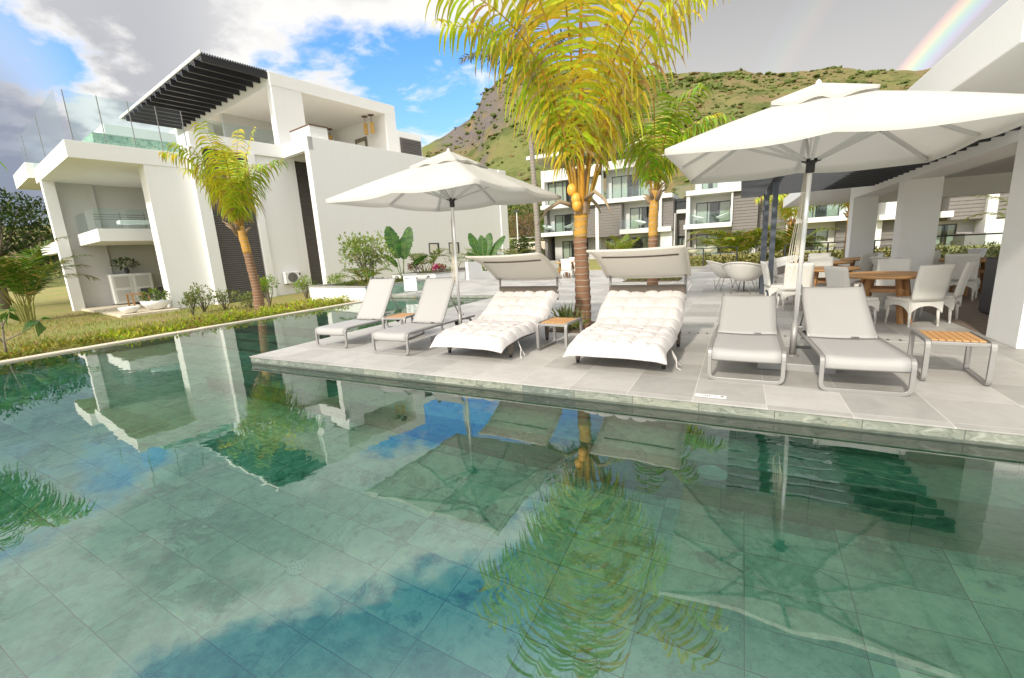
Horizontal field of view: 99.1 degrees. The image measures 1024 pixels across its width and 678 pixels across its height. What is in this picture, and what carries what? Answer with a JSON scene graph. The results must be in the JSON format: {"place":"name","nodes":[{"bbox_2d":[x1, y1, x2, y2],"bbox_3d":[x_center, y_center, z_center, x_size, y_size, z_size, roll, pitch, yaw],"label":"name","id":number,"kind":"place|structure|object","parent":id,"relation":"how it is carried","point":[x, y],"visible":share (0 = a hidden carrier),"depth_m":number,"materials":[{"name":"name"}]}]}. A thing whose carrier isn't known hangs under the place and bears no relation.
{"place":"outdoors","nodes":[
{"label":"outdoors","id":0,"kind":"place"},
{"bbox_2d":[3,63,975,291],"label":"hill","id":1,"kind":"structure","parent":0,"point":[503,145],"depth_m":196.29,"materials":[{"name":"green plant"}]},
{"bbox_2d":[425,65,974,252],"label":"hillside scrub","id":2,"kind":"object","parent":1,"relation":"on","point":[728,75],"visible":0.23,"depth_m":210.53,"materials":[{"name":"green plant"}]},
{"bbox_2d":[0,244,1000,358],"bbox_3d":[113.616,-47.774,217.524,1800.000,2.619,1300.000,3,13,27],"label":"ground","id":3,"kind":"structure","parent":0,"point":[53,302],"depth_m":22.46,"materials":[{"name":"green plant"}]},
{"bbox_2d":[0,304,50,356],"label":"sapling","id":4,"kind":"object","parent":3,"relation":"on","point":[39,326],"visible":0.96,"depth_m":8.93,"materials":[{"name":"green plant"}]},
{"bbox_2d":[0,186,62,308],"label":"broadleaf tree","id":5,"kind":"object","parent":3,"relation":"on","point":[12,207],"visible":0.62,"depth_m":29.31,"materials":[{"name":"green plant"}]},
{"bbox_2d":[17,209,61,274],"bbox_3d":[-34.615,-7.015,35.475,7.640,7.830,7.535,3,13,27],"label":"broadleaf tree","id":6,"kind":"object","parent":3,"relation":"on","point":[42,240],"visible":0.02,"depth_m":33.15,"materials":[{"name":"green plant"}]},
{"bbox_2d":[0,236,102,321],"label":"areca palm","id":7,"kind":"object","parent":3,"relation":"on","point":[17,279],"visible":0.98,"depth_m":19.96,"materials":[{"name":"green plant"}]},
{"bbox_2d":[0,295,351,360],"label":"ground cover","id":8,"kind":"object","parent":3,"relation":"on","point":[151,330],"visible":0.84,"depth_m":11.32,"materials":[{"name":"green plant"}]},
{"bbox_2d":[0,298,360,358],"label":"grass","id":9,"kind":"structure","parent":3,"relation":"on","point":[156,315],"depth_m":15.88,"materials":[{"name":"green plant"}]},
{"bbox_2d":[177,290,202,314],"bbox_3d":[-14.095,-1.600,19.247,1.053,1.197,0.814,3,13,27],"label":"garden shrub","id":10,"kind":"object","parent":3,"relation":"on","point":[188,297],"visible":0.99,"depth_m":19.15,"materials":[{"name":"green plant"}]},
{"bbox_2d":[186,282,217,311],"bbox_3d":[-14.382,-1.955,20.398,1.154,1.495,1.470,-4,12,-5],"label":"garden shrub","id":11,"kind":"object","parent":3,"relation":"on","point":[201,299],"visible":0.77,"depth_m":20.33,"materials":[{"name":"green plant"}]},
{"bbox_2d":[158,121,287,310],"bbox_3d":[-10.195,-4.325,16.203,3.581,7.052,3.189,3,13,27],"label":"coconut palm","id":12,"kind":"object","parent":3,"relation":"on","point":[234,200],"visible":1,"depth_m":15.89,"materials":[{"name":"green plant"}]},
{"bbox_2d":[206,289,241,309],"bbox_3d":[-13.758,-1.873,20.838,1.559,1.096,1.406,-9,13,-26],"label":"garden shrub","id":13,"kind":"object","parent":3,"relation":"on","point":[221,298],"visible":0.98,"depth_m":20.71,"materials":[{"name":"green plant"}]},
{"bbox_2d":[236,291,253,307],"bbox_3d":[-12.587,-1.853,20.884,1.338,0.924,1.216,6,15,38],"label":"garden shrub","id":14,"kind":"object","parent":3,"relation":"on","point":[247,298],"visible":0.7,"depth_m":20.79,"materials":[{"name":"green plant"}]},
{"bbox_2d":[13,49,509,317],"bbox_3d":[-17.010,-10.304,33.861,20.980,13.800,27.400,5,14,36],"label":"villa","id":15,"kind":"object","parent":3,"relation":"on","point":[182,243],"visible":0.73,"depth_m":25.68,"materials":[{"name":"white paint"}]},
{"bbox_2d":[92,212,149,228],"bbox_3d":[-20.830,-6.309,23.336,0.640,0.950,2.200,5,14,36],"label":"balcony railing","id":16,"kind":"object","parent":15,"relation":"on","point":[144,221],"visible":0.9,"depth_m":23.46,"materials":[{"name":"white paint"}]},
{"bbox_2d":[118,306,139,313],"bbox_3d":[-18.122,-1.376,20.686,0.840,0.300,0.831,5,14,36],"label":"planter bowl","id":17,"kind":"object","parent":15,"relation":"on","point":[130,309],"visible":1,"depth_m":20.49,"materials":[{"name":"white ceramic"}]},
{"bbox_2d":[107,272,155,303],"bbox_3d":[-23.209,-3.119,26.707,0.635,1.740,2.000,5,14,36],"label":"cabinet","id":18,"kind":"object","parent":15,"relation":"on","point":[121,286],"visible":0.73,"depth_m":26.28,"materials":[{"name":"white paint"}]},
{"bbox_2d":[110,257,139,273],"bbox_3d":[-23.317,-4.441,26.273,1.080,1.033,1.539,5,14,36],"label":"potted plant","id":19,"kind":"object","parent":18,"relation":"on","point":[116,263],"visible":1,"depth_m":26.24,"materials":[{"name":"green plant"}]},
{"bbox_2d":[138,286,170,309],"bbox_3d":[-17.801,-2.044,21.751,1.354,1.149,1.561,-9,13,-27],"label":"planter bowl","id":20,"kind":"object","parent":15,"relation":"on","point":[159,303],"visible":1,"depth_m":21.52,"materials":[{"name":"white ceramic"}]},
{"bbox_2d":[282,271,301,284],"bbox_3d":[-13.433,-3.751,26.713,0.360,0.760,1.000,5,14,36],"label":"air conditioner","id":21,"kind":"object","parent":15,"relation":"attached to","point":[290,277],"visible":0.93,"depth_m":26.50,"materials":[{"name":"white paint"}]},
{"bbox_2d":[361,114,374,134],"bbox_3d":[-10.637,-15.887,32.376,1.043,1.270,0.440,2,13,25],"label":"pendant lantern","id":22,"kind":"object","parent":15,"relation":"hanging from","point":[371,123],"visible":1,"depth_m":32.29,"materials":[{"name":"brown wood"}]},
{"bbox_2d":[258,274,279,306],"bbox_3d":[-11.659,-2.262,20.684,1.148,1.631,0.908,-3,12,2],"label":"garden shrub","id":23,"kind":"object","parent":3,"relation":"on","point":[263,284],"visible":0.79,"depth_m":20.66,"materials":[{"name":"green plant"}]},
{"bbox_2d":[293,274,317,300],"bbox_3d":[-9.806,-2.375,20.658,1.088,1.402,1.092,3,13,27],"label":"garden shrub","id":24,"kind":"object","parent":3,"relation":"on","point":[302,285],"visible":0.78,"depth_m":20.58,"materials":[{"name":"green plant"}]},
{"bbox_2d":[509,236,533,253],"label":"garden shrub","id":25,"kind":"object","parent":3,"relation":"on","point":[525,243],"visible":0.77,"depth_m":45.85,"materials":[{"name":"green plant"}]},
{"bbox_2d":[458,14,587,253],"bbox_3d":[1.105,-11.676,27.767,7.987,14.862,7.733,3,13,27],"label":"grey palm","id":26,"kind":"object","parent":3,"relation":"on","point":[538,249],"visible":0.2,"depth_m":27.87,"materials":[{"name":"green plant"}]},
{"bbox_2d":[507,203,543,236],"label":"broadleaf tree","id":27,"kind":"object","parent":3,"relation":"on","point":[526,209],"visible":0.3,"depth_m":72.21,"materials":[{"name":"green plant"}]},
{"bbox_2d":[508,211,543,251],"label":"broadleaf tree","id":28,"kind":"object","parent":3,"relation":"on","point":[526,233],"visible":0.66,"depth_m":65.60,"materials":[{"name":"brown plant"}]},
{"bbox_2d":[526,140,680,260],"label":"apartment block","id":29,"kind":"structure","parent":3,"relation":"on","point":[627,204],"depth_m":45.76,"materials":[{"name":"white paint"}]},
{"bbox_2d":[555,214,573,231],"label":"window","id":30,"kind":"structure","parent":29,"relation":"in","point":[561,221],"depth_m":48.93,"materials":[{"name":"clear glass"}]},
{"bbox_2d":[562,241,573,258],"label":"window","id":31,"kind":"structure","parent":29,"relation":"in","point":[568,246],"depth_m":49.18,"materials":[{"name":"clear glass"}]},
{"bbox_2d":[548,177,592,204],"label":"window","id":32,"kind":"structure","parent":29,"relation":"in","point":[559,188],"depth_m":47.48,"materials":[{"name":"clear glass"}]},
{"bbox_2d":[612,175,649,198],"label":"window","id":33,"kind":"structure","parent":29,"relation":"in","point":[622,187],"depth_m":45.95,"materials":[{"name":"clear glass"}]},
{"bbox_2d":[607,236,657,249],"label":"window","id":34,"kind":"structure","parent":29,"relation":"in","point":[643,241],"depth_m":46.96,"materials":[{"name":"clear glass"}]},
{"bbox_2d":[630,207,648,228],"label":"window","id":35,"kind":"structure","parent":29,"relation":"in","point":[640,213],"depth_m":45.02,"materials":[{"name":"clear glass"}]},
{"bbox_2d":[601,234,639,249],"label":"areca palm","id":36,"kind":"object","parent":3,"relation":"on","point":[621,245],"visible":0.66,"depth_m":35.80,"materials":[{"name":"green plant"}]},
{"bbox_2d":[249,270,1023,435],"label":"pool deck","id":37,"kind":"structure","parent":3,"relation":"on","point":[948,392],"depth_m":5.09,"materials":[{"name":"grey ceramic"}]},
{"bbox_2d":[315,276,412,347],"bbox_3d":[-2.674,-0.583,8.126,0.698,1.091,1.944,2,13,24],"label":"sun lounger","id":38,"kind":"object","parent":37,"relation":"on","point":[374,304],"visible":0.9,"depth_m":8.21,"materials":[{"name":"fabric"}]},
{"bbox_2d":[308,278,425,301],"bbox_3d":[-5.984,-1.948,18.955,4.060,1.040,3.660,5,14,36],"label":"planter box","id":39,"kind":"object","parent":37,"relation":"on","point":[354,292],"visible":0.39,"depth_m":17.57,"materials":[{"name":"stone"}]},
{"bbox_2d":[334,267,392,285],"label":"areca palm","id":40,"kind":"object","parent":39,"relation":"in","point":[362,275],"visible":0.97,"depth_m":17.98,"materials":[{"name":"green plant"}]},
{"bbox_2d":[337,230,395,279],"bbox_3d":[-6.313,-3.497,18.957,2.450,2.322,2.324,-9,13,-28],"label":"frangipani","id":41,"kind":"object","parent":39,"relation":"in","point":[371,261],"visible":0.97,"depth_m":18.79,"materials":[{"name":"green plant"}]},
{"bbox_2d":[332,276,403,285],"bbox_3d":[-6.019,-2.433,18.905,3.592,0.487,3.084,3,13,27],"label":"ground cover","id":42,"kind":"object","parent":39,"relation":"in","point":[349,283],"visible":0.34,"depth_m":18.57,"materials":[{"name":"green plant"}]},
{"bbox_2d":[382,313,424,339],"bbox_3d":[-1.972,-0.240,7.946,0.480,0.417,0.612,1,12,19],"label":"side table","id":43,"kind":"object","parent":37,"relation":"on","point":[402,317],"visible":0.7,"depth_m":7.74,"materials":[{"name":"wood"}]},
{"bbox_2d":[402,273,416,294],"bbox_3d":[-3.836,-2.073,16.481,0.600,0.800,0.064,-1,12,9],"label":"notice board","id":44,"kind":"object","parent":37,"relation":"on","point":[410,282],"visible":1,"depth_m":16.45,"materials":[{"name":"white paint"}]},
{"bbox_2d":[371,275,474,355],"bbox_3d":[-1.435,-0.491,7.340,0.698,1.091,1.944,3,13,26],"label":"sun lounger","id":45,"kind":"object","parent":37,"relation":"on","point":[433,304],"visible":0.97,"depth_m":7.41,"materials":[{"name":"grey fabric"}]},
{"bbox_2d":[391,267,465,280],"bbox_3d":[-3.289,-3.791,25.594,3.460,0.570,6.565,5,14,36],"label":"planter box","id":46,"kind":"object","parent":37,"relation":"on","point":[461,273],"visible":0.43,"depth_m":23.08,"materials":[{"name":"stone"}]},
{"bbox_2d":[384,226,427,277],"bbox_3d":[-5.551,-4.421,22.861,2.235,2.966,0.530,-5,12,-9],"label":"bird of paradise","id":47,"kind":"object","parent":46,"relation":"in","point":[401,247],"visible":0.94,"depth_m":22.74,"materials":[{"name":"green plant"}]},
{"bbox_2d":[408,248,450,272],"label":"areca palm","id":48,"kind":"object","parent":46,"relation":"on","point":[434,256],"visible":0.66,"depth_m":24.12,"materials":[{"name":"green plant"}]},
{"bbox_2d":[325,148,560,340],"bbox_3d":[-0.948,-1.531,7.283,2.720,3.095,2.720,4,13,29],"label":"parasol","id":49,"kind":"object","parent":37,"relation":"on","point":[449,180],"visible":0.98,"depth_m":6.88,"materials":[{"name":"fabric"}]},
{"bbox_2d":[467,233,505,270],"bbox_3d":[-1.266,-4.390,21.935,1.976,1.919,0.678,-4,12,-3],"label":"bird of paradise","id":50,"kind":"object","parent":37,"relation":"on","point":[483,248],"visible":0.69,"depth_m":21.95,"materials":[{"name":"green plant"}]},
{"bbox_2d":[430,253,561,358],"bbox_3d":[-0.160,-0.581,6.666,1.365,1.397,2.048,3,13,29],"label":"daybed","id":51,"kind":"object","parent":37,"relation":"on","point":[509,316],"visible":0.99,"depth_m":6.89,"materials":[{"name":"white fabric"}]},
{"bbox_2d":[465,261,558,279],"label":"ramp wall","id":52,"kind":"structure","parent":37,"relation":"on","point":[474,270],"depth_m":24.10,"materials":[{"name":"white paint"}]},
{"bbox_2d":[536,317,582,351],"bbox_3d":[0.708,-0.080,6.432,0.480,0.417,0.612,4,13,30],"label":"side table","id":53,"kind":"object","parent":37,"relation":"on","point":[554,322],"visible":0.91,"depth_m":6.29,"materials":[{"name":"metal"}]},
{"bbox_2d":[561,259,572,278],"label":"dining chair","id":54,"kind":"object","parent":37,"relation":"on","point":[565,265],"visible":0.98,"depth_m":20.33,"materials":[{"name":"white"}]},
{"bbox_2d":[549,321,595,332],"bbox_3d":[1.281,-0.225,7.977,1.000,0.017,1.100,3,13,27],"label":"palm bed","id":55,"kind":"object","parent":37,"relation":"on","point":[575,330],"visible":0.07,"depth_m":7.70,"materials":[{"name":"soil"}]},
{"bbox_2d":[549,301,590,328],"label":"spider plants","id":56,"kind":"object","parent":55,"relation":"on","point":[563,313],"visible":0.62,"depth_m":7.79,"materials":[{"name":"green plant"}]},
{"bbox_2d":[425,0,729,327],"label":"coconut palm","id":57,"kind":"object","parent":55,"relation":"on","point":[604,123],"visible":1,"depth_m":6.84,"materials":[{"name":"green plant"}]},
{"bbox_2d":[563,245,692,370],"bbox_3d":[1.609,-0.489,5.734,1.366,1.397,2.040,3,13,28],"label":"daybed","id":58,"kind":"object","parent":37,"relation":"on","point":[639,322],"visible":1,"depth_m":5.98,"materials":[{"name":"white fabric"}]},
{"bbox_2d":[596,71,738,284],"bbox_3d":[4.122,-4.011,12.396,4.056,5.564,3.342,-3,12,2],"label":"coconut palm","id":59,"kind":"object","parent":37,"relation":"on","point":[653,164],"visible":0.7,"depth_m":11.96,"materials":[{"name":"green plant"}]},
{"bbox_2d":[691,266,712,271],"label":"planting kerb","id":60,"kind":"structure","parent":37,"relation":"on","point":[701,269],"depth_m":20.06,"materials":[{"name":"stone"}]},
{"bbox_2d":[706,260,740,289],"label":"tub chair","id":61,"kind":"object","parent":37,"relation":"on","point":[717,269],"visible":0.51,"depth_m":12.30,"materials":[{"name":"white wicker"}]},
{"bbox_2d":[721,262,762,293],"bbox_3d":[6.029,-1.608,11.353,1.090,0.855,1.098,-13,15,-41],"label":"tub chair","id":62,"kind":"object","parent":37,"relation":"on","point":[742,271],"visible":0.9,"depth_m":11.04,"materials":[{"name":"wicker"}]},
{"bbox_2d":[707,293,786,384],"bbox_3d":[2.804,-0.102,5.214,0.698,0.721,1.944,3,13,28],"label":"sun lounger","id":63,"kind":"object","parent":37,"relation":"on","point":[747,329],"visible":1,"depth_m":5.03,"materials":[{"name":"fabric"}]},
{"bbox_2d":[760,261,793,304],"bbox_3d":[5.697,-1.217,9.399,0.615,0.920,0.483,0,12,17],"label":"dining chair","id":64,"kind":"object","parent":37,"relation":"on","point":[773,288],"visible":0.69,"depth_m":9.28,"materials":[{"name":"white wicker"}]},
{"bbox_2d":[773,257,783,292],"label":"dining chair","id":65,"kind":"object","parent":37,"relation":"on","point":[778,278],"visible":0.47,"depth_m":11.13,"materials":[{"name":"white wicker"}]},
{"bbox_2d":[776,262,814,310],"bbox_3d":[5.543,-1.038,8.563,0.483,0.920,0.615,1,12,19],"label":"dining chair","id":66,"kind":"object","parent":37,"relation":"on","point":[788,288],"visible":0.73,"depth_m":8.34,"materials":[{"name":"white wicker"}]},
{"bbox_2d":[681,331,924,342],"bbox_3d":[4.081,-0.036,6.326,3.200,0.006,0.240,3,13,27],"label":"drain cover","id":67,"kind":"object","parent":37,"relation":"on","point":[800,337],"visible":0.31,"depth_m":6.24,"materials":[{"name":"grey metal"}]},
{"bbox_2d":[808,256,833,286],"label":"dining chair","id":68,"kind":"object","parent":37,"relation":"on","point":[823,261],"visible":0.19,"depth_m":9.90,"materials":[{"name":"white wicker"}]},
{"bbox_2d":[802,266,860,305],"bbox_3d":[6.407,-1.087,9.013,1.200,0.757,1.200,-2,12,5],"label":"round table","id":69,"kind":"object","parent":37,"relation":"on","point":[817,269],"visible":0.18,"depth_m":8.78,"materials":[{"name":"brown wood"}]},
{"bbox_2d":[665,79,1023,373],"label":"parasol","id":70,"kind":"object","parent":37,"relation":"on","point":[818,126],"visible":0.99,"depth_m":4.19,"materials":[{"name":"fabric"}]},
{"bbox_2d":[824,266,879,323],"bbox_3d":[5.424,-0.715,7.010,0.615,0.920,0.483,-3,11,0],"label":"dining chair","id":71,"kind":"object","parent":37,"relation":"on","point":[835,276],"visible":0.35,"depth_m":6.86,"materials":[{"name":"white wicker"}]},
{"bbox_2d":[791,283,917,396],"bbox_3d":[3.581,-0.110,4.735,0.698,0.844,1.944,2,13,25],"label":"sun lounger","id":72,"kind":"object","parent":37,"relation":"on","point":[832,316],"visible":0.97,"depth_m":4.66,"materials":[{"name":"fabric"}]},
{"bbox_2d":[855,252,882,281],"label":"dining chair","id":73,"kind":"object","parent":37,"relation":"on","point":[865,263],"visible":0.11,"depth_m":10.56,"materials":[{"name":"white wicker"}]},
{"bbox_2d":[741,126,1020,295],"bbox_3d":[6.341,-2.111,9.011,2.955,2.755,6.750,3,13,27],"label":"pergola","id":74,"kind":"object","parent":37,"relation":"on","point":[766,188],"visible":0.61,"depth_m":9.38,"materials":[{"name":"grey metal"}]},
{"bbox_2d":[849,271,917,323],"bbox_3d":[6.074,-0.689,7.148,1.200,0.757,1.200,3,13,27],"label":"round table","id":75,"kind":"object","parent":37,"relation":"on","point":[901,287],"visible":0.56,"depth_m":6.84,"materials":[{"name":"brown wood"}]},
{"bbox_2d":[872,259,912,312],"bbox_3d":[6.764,-0.945,7.778,0.483,0.920,0.615,7,15,42],"label":"dining chair","id":76,"kind":"object","parent":37,"relation":"on","point":[894,264],"visible":0.35,"depth_m":7.89,"materials":[{"name":"white wicker"}]},
{"bbox_2d":[783,0,1023,348],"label":"pavilion","id":77,"kind":"structure","parent":37,"relation":"on","point":[987,55],"depth_m":5.64,"materials":[{"name":"white paint"}]},
{"bbox_2d":[884,264,956,326],"bbox_3d":[6.133,-0.670,6.594,0.483,0.920,0.615,-2,12,4],"label":"dining chair","id":78,"kind":"object","parent":37,"relation":"on","point":[931,285],"visible":0.99,"depth_m":6.38,"materials":[{"name":"white wicker"}]},
{"bbox_2d":[918,260,976,322],"bbox_3d":[6.733,-0.747,6.813,0.483,0.920,0.615,-11,14,-34],"label":"dining chair","id":79,"kind":"object","parent":37,"relation":"on","point":[952,300],"visible":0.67,"depth_m":6.59,"materials":[{"name":"white wicker"}]},
{"bbox_2d":[907,329,997,385],"bbox_3d":[4.272,0.163,4.279,0.480,0.417,0.612,4,13,31],"label":"side table","id":80,"kind":"object","parent":37,"relation":"on","point":[969,340],"visible":0.94,"depth_m":4.14,"materials":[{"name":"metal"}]},
{"bbox_2d":[918,262,988,334],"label":"timber floor","id":81,"kind":"structure","parent":37,"relation":"on","point":[971,316],"depth_m":7.29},
{"bbox_2d":[938,257,986,295],"bbox_3d":[9.780,-1.314,9.213,1.200,0.757,1.200,-1,12,10],"label":"round table","id":82,"kind":"object","parent":81,"relation":"on","point":[981,269],"visible":0.15,"depth_m":9.30,"materials":[{"name":"brown wood"}]},
{"bbox_2d":[945,253,980,300],"bbox_3d":[8.881,-1.234,8.621,0.615,0.920,0.483,-12,14,-36],"label":"dining chair","id":83,"kind":"object","parent":81,"relation":"on","point":[961,261],"visible":0.56,"depth_m":8.42,"materials":[{"name":"white wicker"}]},
{"bbox_2d":[251,295,1023,449],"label":"deck coping","id":84,"kind":"object","parent":3,"relation":"on","point":[955,435],"visible":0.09,"depth_m":4.01,"materials":[{"name":"stone"}]},
{"bbox_2d":[673,198,692,254],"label":"apartment block","id":85,"kind":"structure","parent":3,"relation":"on","point":[680,235],"depth_m":43.88,"materials":[{"name":"white paint"}]},
{"bbox_2d":[687,246,737,265],"bbox_3d":[10.432,-4.455,23.812,3.300,1.000,0.060,3,13,27],"label":"railing","id":86,"kind":"object","parent":3,"relation":"on","point":[703,253],"visible":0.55,"depth_m":23.54,"materials":[{"name":"metal"}]},
{"bbox_2d":[684,181,758,255],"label":"apartment block","id":87,"kind":"structure","parent":3,"relation":"on","point":[709,202],"depth_m":40.99,"materials":[{"name":"white paint"}]},
{"bbox_2d":[696,200,730,223],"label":"window","id":88,"kind":"structure","parent":87,"relation":"in","point":[708,210],"depth_m":41.96,"materials":[{"name":"clear glass"}]},
{"bbox_2d":[696,232,751,254],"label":"window","id":89,"kind":"structure","parent":87,"relation":"in","point":[698,245],"depth_m":42.74,"materials":[{"name":"glass"}]},
{"bbox_2d":[687,222,800,261],"bbox_3d":[12.746,-5.184,24.318,5.986,2.217,5.152,3,13,27],"label":"areca palm","id":90,"kind":"object","parent":3,"relation":"on","point":[743,242],"visible":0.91,"depth_m":23.57,"materials":[{"name":"green plant"}]},
{"bbox_2d":[752,194,824,256],"bbox_3d":[16.007,-6.988,24.204,4.842,5.538,3.819,-3,12,-2],"label":"coconut palm","id":91,"kind":"object","parent":3,"relation":"on","point":[789,214],"visible":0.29,"depth_m":24.47,"materials":[{"name":"green plant"}]},
{"bbox_2d":[740,224,838,257],"bbox_3d":[14.980,-5.176,23.933,4.969,2.107,4.503,-13,15,-39],"label":"areca palm","id":92,"kind":"object","parent":3,"relation":"on","point":[779,245],"visible":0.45,"depth_m":23.31,"materials":[{"name":"green plant"}]},
{"bbox_2d":[755,193,847,252],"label":"apartment block","id":93,"kind":"structure","parent":3,"relation":"on","point":[825,216],"depth_m":37.88,"materials":[{"name":"white paint"}]},
{"bbox_2d":[793,228,827,250],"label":"window","id":94,"kind":"structure","parent":93,"relation":"in","point":[809,231],"depth_m":38.42,"materials":[{"name":"glass"}]},
{"bbox_2d":[808,203,839,217],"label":"window","id":95,"kind":"structure","parent":93,"relation":"in","point":[825,211],"depth_m":38.08,"materials":[{"name":"clear glass"}]},
{"bbox_2d":[784,239,892,259],"bbox_3d":[16.168,-4.173,20.877,5.400,1.000,0.060,3,13,27],"label":"railing","id":96,"kind":"object","parent":3,"relation":"on","point":[835,242],"visible":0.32,"depth_m":21.19,"materials":[{"name":"metal"}]},
{"bbox_2d":[827,203,849,256],"bbox_3d":[19.235,-7.476,24.723,5.232,5.900,4.502,3,13,27],"label":"coconut palm","id":97,"kind":"object","parent":3,"relation":"on","point":[845,206],"visible":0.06,"depth_m":25.12,"materials":[{"name":"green plant"}]},
{"bbox_2d":[689,240,999,266],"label":"garden plants","id":98,"kind":"object","parent":3,"relation":"on","point":[993,250],"visible":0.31,"depth_m":22.82,"materials":[{"name":"green plant"}]},
{"bbox_2d":[875,202,896,247],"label":"apartment block","id":99,"kind":"structure","parent":3,"relation":"on","point":[886,214],"depth_m":35.35,"materials":[{"name":"white paint"}]},
{"bbox_2d":[935,193,1008,245],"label":"apartment block","id":100,"kind":"structure","parent":3,"relation":"on","point":[955,212],"depth_m":32.43,"materials":[{"name":"white paint"}]},
{"bbox_2d":[936,224,956,244],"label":"window","id":101,"kind":"structure","parent":100,"relation":"in","point":[943,229],"depth_m":34.62,"materials":[{"name":"clear glass"}]},
{"bbox_2d":[964,195,1007,221],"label":"areca palm","id":102,"kind":"object","parent":3,"relation":"on","point":[999,213],"visible":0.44,"depth_m":21.11,"materials":[{"name":"green plant"}]},
{"bbox_2d":[0,0,1008,225],"label":"sky","id":103,"kind":"structure","parent":0,"point":[116,52],"materials":[{"name":"blue"}]},
{"bbox_2d":[0,298,1023,677],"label":"pool water","id":104,"kind":"structure","parent":0,"point":[212,502],"depth_m":2.47,"materials":[{"name":"teal liquid"}]},
{"bbox_2d":[766,255,798,276],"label":"tub chair","id":105,"kind":"object","parent":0,"point":[781,262],"visible":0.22,"depth_m":12.75,"materials":[{"name":"wicker"}]},
{"bbox_2d":[978,257,998,313],"bbox_3d":[8.039,-0.860,6.974,0.630,0.895,0.460,3,13,27],"label":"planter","id":106,"kind":"object","parent":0,"point":[990,270],"visible":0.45,"depth_m":7.12,"materials":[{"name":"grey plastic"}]},
{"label":"pool floor","id":107,"kind":"structure","parent":0,"visible":0},
{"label":"pool wall","id":108,"kind":"structure","parent":107,"relation":"on","visible":0},
{"bbox_2d":[0,300,362,363],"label":"pool edge coping","id":109,"kind":"object","parent":108,"relation":"on","point":[89,347],"visible":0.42,"depth_m":10.29,"materials":[{"name":"beige stone"}]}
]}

